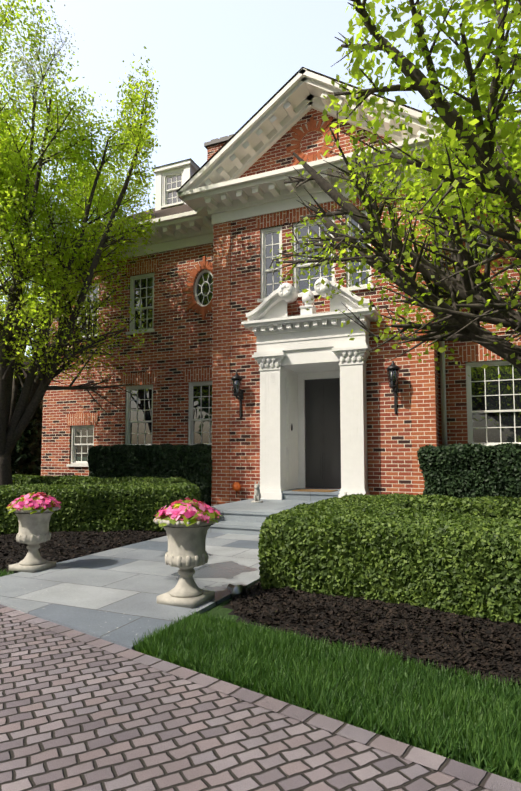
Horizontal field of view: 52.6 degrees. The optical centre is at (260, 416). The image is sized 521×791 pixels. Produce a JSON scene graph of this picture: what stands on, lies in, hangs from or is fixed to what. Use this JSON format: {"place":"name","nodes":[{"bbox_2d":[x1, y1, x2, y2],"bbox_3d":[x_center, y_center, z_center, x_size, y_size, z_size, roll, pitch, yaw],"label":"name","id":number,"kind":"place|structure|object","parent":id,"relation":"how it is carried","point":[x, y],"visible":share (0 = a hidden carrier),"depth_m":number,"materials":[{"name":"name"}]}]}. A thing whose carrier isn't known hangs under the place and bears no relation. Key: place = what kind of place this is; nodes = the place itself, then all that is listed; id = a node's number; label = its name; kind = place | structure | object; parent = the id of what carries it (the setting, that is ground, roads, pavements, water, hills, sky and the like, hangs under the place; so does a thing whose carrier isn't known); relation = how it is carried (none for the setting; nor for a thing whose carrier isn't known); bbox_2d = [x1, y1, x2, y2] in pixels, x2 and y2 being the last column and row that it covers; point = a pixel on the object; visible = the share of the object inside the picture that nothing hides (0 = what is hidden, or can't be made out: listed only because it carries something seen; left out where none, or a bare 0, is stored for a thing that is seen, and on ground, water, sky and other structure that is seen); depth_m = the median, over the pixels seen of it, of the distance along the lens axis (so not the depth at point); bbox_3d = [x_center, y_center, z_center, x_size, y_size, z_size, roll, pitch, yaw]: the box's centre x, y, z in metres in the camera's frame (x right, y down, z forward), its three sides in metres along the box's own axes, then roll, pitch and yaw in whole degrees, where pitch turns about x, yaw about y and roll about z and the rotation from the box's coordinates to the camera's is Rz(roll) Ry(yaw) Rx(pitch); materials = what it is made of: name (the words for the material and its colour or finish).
{"place":"outdoors","nodes":[
{"label":"outdoors","id":0,"kind":"place"},
{"bbox_2d":[22,355,42,409],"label":"neighbour house","id":1,"kind":"structure","parent":0,"point":[41,402],"depth_m":34.76,"materials":[{"name":"brick"}]},
{"bbox_2d":[0,612,491,790],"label":"driveway","id":2,"kind":"structure","parent":0,"point":[76,715],"depth_m":2.01,"materials":[{"name":"grey brick"}]},
{"bbox_2d":[0,604,520,790],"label":"drive border","id":3,"kind":"object","parent":2,"relation":"on","point":[473,775],"visible":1,"depth_m":2.18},
{"bbox_2d":[0,574,520,782],"bbox_3d":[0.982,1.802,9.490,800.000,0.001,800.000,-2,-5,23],"label":"ground","id":4,"kind":"structure","parent":0,"point":[216,609],"depth_m":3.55,"materials":[{"name":"green plant"}]},
{"bbox_2d":[0,568,12,576],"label":"grass","id":5,"kind":"structure","parent":4,"relation":"on","point":[3,573],"depth_m":4.75,"materials":[{"name":"green plant"}]},
{"bbox_2d":[11,370,42,475],"bbox_3d":[-6.981,0.288,14.667,3.095,3.842,3.101,-2,-5,23],"label":"background foliage","id":6,"kind":"object","parent":4,"relation":"on","point":[26,455],"visible":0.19,"depth_m":13.87,"materials":[{"name":"green plant"}]},
{"bbox_2d":[0,0,160,484],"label":"tree","id":7,"kind":"object","parent":4,"relation":"on","point":[7,171],"depth_m":9.78,"materials":[{"name":"green plant"}]},
{"bbox_2d":[0,528,166,573],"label":"mulch","id":8,"kind":"object","parent":4,"relation":"on","point":[69,548],"depth_m":6.02,"materials":[{"name":"brown wood"}]},
{"bbox_2d":[0,482,200,534],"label":"hedge","id":9,"kind":"object","parent":4,"relation":"on","point":[137,489],"depth_m":7.12,"materials":[{"name":"green plant"}]},
{"bbox_2d":[12,474,189,484],"bbox_3d":[-4.897,1.563,11.005,7.727,0.734,0.903,-2,-5,23],"label":"hedge","id":10,"kind":"object","parent":4,"relation":"on","point":[55,480],"depth_m":10.09,"materials":[{"name":"green plant"}]},
{"bbox_2d":[0,532,260,649],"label":"walkway","id":11,"kind":"structure","parent":4,"relation":"on","point":[111,595],"depth_m":4.30,"materials":[{"name":"grey stone"}]},
{"bbox_2d":[6,492,60,572],"bbox_3d":[-2.140,1.076,4.970,0.486,0.710,0.487,-2,-5,23],"label":"urn","id":12,"kind":"object","parent":11,"relation":"on","point":[34,533],"depth_m":4.86,"materials":[{"name":"beige stone"}]},
{"bbox_2d":[153,498,221,608],"bbox_3d":[-0.549,0.976,3.878,0.530,0.746,0.494,-2,-5,23],"label":"urn","id":13,"kind":"object","parent":11,"relation":"on","point":[186,553],"depth_m":3.76,"materials":[{"name":"beige stone"}]},
{"bbox_2d":[87,443,212,505],"bbox_3d":[-2.232,1.267,11.287,3.163,1.377,1.035,-2,-5,23],"label":"yew","id":14,"kind":"object","parent":4,"relation":"on","point":[115,455],"depth_m":10.82,"materials":[{"name":"green plant"}]},
{"bbox_2d":[207,488,339,535],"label":"steps","id":15,"kind":"structure","parent":4,"relation":"on","point":[246,517],"depth_m":7.72,"materials":[{"name":"grey stone"}]},
{"bbox_2d":[251,482,262,502],"bbox_3d":[-0.056,1.284,8.932,0.180,0.350,0.215,0,-4,6],"label":"dog statue","id":16,"kind":"object","parent":15,"relation":"on","point":[257,496],"visible":1,"depth_m":8.88,"materials":[{"name":"stone"}]},
{"bbox_2d":[292,489,337,491],"bbox_3d":[0.990,1.347,9.543,0.720,0.015,0.480,-2,-5,23],"label":"door mat","id":17,"kind":"object","parent":15,"relation":"on","point":[312,490],"depth_m":9.44,"materials":[{"name":"brown fabric"}]},
{"bbox_2d":[41,196,520,488],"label":"house wall","id":18,"kind":"structure","parent":4,"relation":"on","point":[177,325],"depth_m":12.04,"materials":[{"name":"brick"}]},
{"bbox_2d":[66,210,520,466],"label":"windows","id":19,"kind":"structure","parent":18,"relation":"attached to","point":[493,410],"depth_m":10.25,"materials":[{"name":"white"}]},
{"bbox_2d":[66,197,520,425],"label":"brick lintels","id":20,"kind":"structure","parent":18,"relation":"attached to","point":[474,353],"depth_m":11.48,"materials":[{"name":"brick"}]},
{"bbox_2d":[204,179,446,445],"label":"downpipes","id":21,"kind":"object","parent":18,"relation":"attached to","point":[443,396],"visible":0.21,"depth_m":9.41,"materials":[{"name":"metal"}]},
{"bbox_2d":[182,117,509,319],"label":"radial bricks","id":22,"kind":"object","parent":18,"relation":"attached to","point":[204,264],"visible":0.4,"depth_m":10.09,"materials":[{"name":"red brick"}]},
{"bbox_2d":[194,220,497,305],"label":"oval windows","id":23,"kind":"structure","parent":18,"relation":"attached to","point":[203,289],"depth_m":11.73,"materials":[{"name":"white"}]},
{"bbox_2d":[187,121,507,311],"bbox_3d":[1.197,-3.979,10.262,6.530,3.225,0.800,-2,-5,23],"label":"ring mortar","id":24,"kind":"object","parent":18,"relation":"attached to","point":[301,129],"visible":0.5,"depth_m":10.07,"materials":[{"name":"beige"}]},
{"bbox_2d":[58,185,513,505],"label":"brick trim","id":25,"kind":"structure","parent":4,"relation":"on","point":[424,404],"depth_m":10.33,"materials":[{"name":"red brick"}]},
{"bbox_2d":[15,68,519,266],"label":"cornices","id":26,"kind":"object","parent":25,"relation":"on","point":[215,189],"visible":0.52,"depth_m":10.07,"materials":[{"name":"white paint"}]},
{"bbox_2d":[88,67,520,232],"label":"roof","id":27,"kind":"structure","parent":26,"relation":"on","point":[173,210],"depth_m":10.30,"materials":[{"name":"grey"}]},
{"bbox_2d":[153,158,199,210],"bbox_3d":[-1.856,-5.885,14.614,1.190,1.700,2.320,-2,-5,23],"label":"dormer","id":28,"kind":"object","parent":27,"relation":"on","point":[190,167],"visible":0.17,"depth_m":13.72,"materials":[{"name":"white paint"}]},
{"bbox_2d":[160,170,183,208],"bbox_3d":[-2.246,-5.861,13.705,0.680,0.925,0.250,-2,-5,23],"label":"dormer window","id":29,"kind":"structure","parent":28,"relation":"attached to","point":[173,183],"depth_m":13.74,"materials":[{"name":"white wood"}]},
{"bbox_2d":[204,134,233,159],"bbox_3d":[-0.879,-6.159,15.643,1.040,3.800,1.440,-2,-5,23],"label":"chimney","id":30,"kind":"object","parent":27,"relation":"on","point":[213,146],"visible":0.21,"depth_m":15.23,"materials":[{"name":"brick"}]},
{"bbox_2d":[239,109,391,177],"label":"brick gable wall","id":31,"kind":"structure","parent":27,"relation":"attached to","point":[276,155],"depth_m":10.07,"materials":[{"name":"red brick"}]},
{"bbox_2d":[257,493,409,597],"bbox_3d":[0.921,1.153,5.247,0.978,0.663,3.019,-2,-5,23],"label":"hedge","id":32,"kind":"object","parent":4,"relation":"on","point":[297,525],"depth_m":3.94,"materials":[{"name":"green plant"}]},
{"bbox_2d":[230,189,439,501],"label":"brick wall","id":33,"kind":"structure","parent":4,"relation":"on","point":[389,449],"depth_m":9.71,"materials":[{"name":"brick"}]},
{"bbox_2d":[232,482,240,496],"bbox_3d":[-0.454,1.397,10.031,0.180,0.290,0.022,-2,-5,23],"label":"ornament","id":34,"kind":"object","parent":33,"relation":"attached to","point":[236,486],"visible":1,"depth_m":10.03,"materials":[{"name":"orange"}]},
{"bbox_2d":[241,278,380,499],"bbox_3d":[1.025,-0.416,9.758,2.460,3.865,1.460,-2,-5,23],"label":"door surround","id":35,"kind":"object","parent":33,"relation":"attached to","point":[291,355],"visible":0.96,"depth_m":9.52,"materials":[{"name":"white paint"}]},
{"bbox_2d":[305,378,340,487],"bbox_3d":[1.290,0.330,10.319,0.880,2.140,0.100,-2,-5,23],"label":"door","id":36,"kind":"structure","parent":35,"relation":"in","point":[322,439],"depth_m":10.33,"materials":[{"name":"black paint"}]},
{"bbox_2d":[231,361,400,418],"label":"wall lanterns","id":37,"kind":"object","parent":33,"relation":"attached to","point":[392,369],"visible":0.98,"depth_m":9.04,"materials":[{"name":"black metal"}]},
{"bbox_2d":[221,581,520,692],"bbox_3d":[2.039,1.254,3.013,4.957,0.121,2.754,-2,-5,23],"label":"mulch chips","id":38,"kind":"object","parent":4,"relation":"on","point":[359,608],"visible":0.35,"depth_m":3.12,"materials":[{"name":"brown wood"}]},
{"bbox_2d":[227,584,245,597],"bbox_3d":[-0.198,1.342,4.047,0.123,0.122,0.141,3,-5,-35],"label":"spot light","id":39,"kind":"object","parent":38,"relation":"on","point":[237,590],"visible":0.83,"depth_m":4.00,"materials":[{"name":"black metal"}]},
{"bbox_2d":[266,505,520,623],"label":"hedge","id":40,"kind":"object","parent":4,"relation":"on","point":[450,535],"depth_m":3.46,"materials":[{"name":"green plant"}]},
{"bbox_2d":[347,493,520,519],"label":"hedge","id":41,"kind":"object","parent":4,"relation":"on","point":[502,505],"depth_m":5.58,"materials":[{"name":"green plant"}]},
{"bbox_2d":[417,442,520,498],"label":"yew","id":42,"kind":"object","parent":4,"relation":"on","point":[498,451],"depth_m":7.96,"materials":[{"name":"green plant"}]},
{"bbox_2d":[0,0,520,355],"label":"sky","id":43,"kind":"structure","parent":0,"point":[216,63],"materials":[{"name":"white"}]},
{"bbox_2d":[269,0,520,389],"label":"tree","id":44,"kind":"object","parent":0,"point":[486,9],"depth_m":4.03,"materials":[{"name":"green plant"}]}
]}

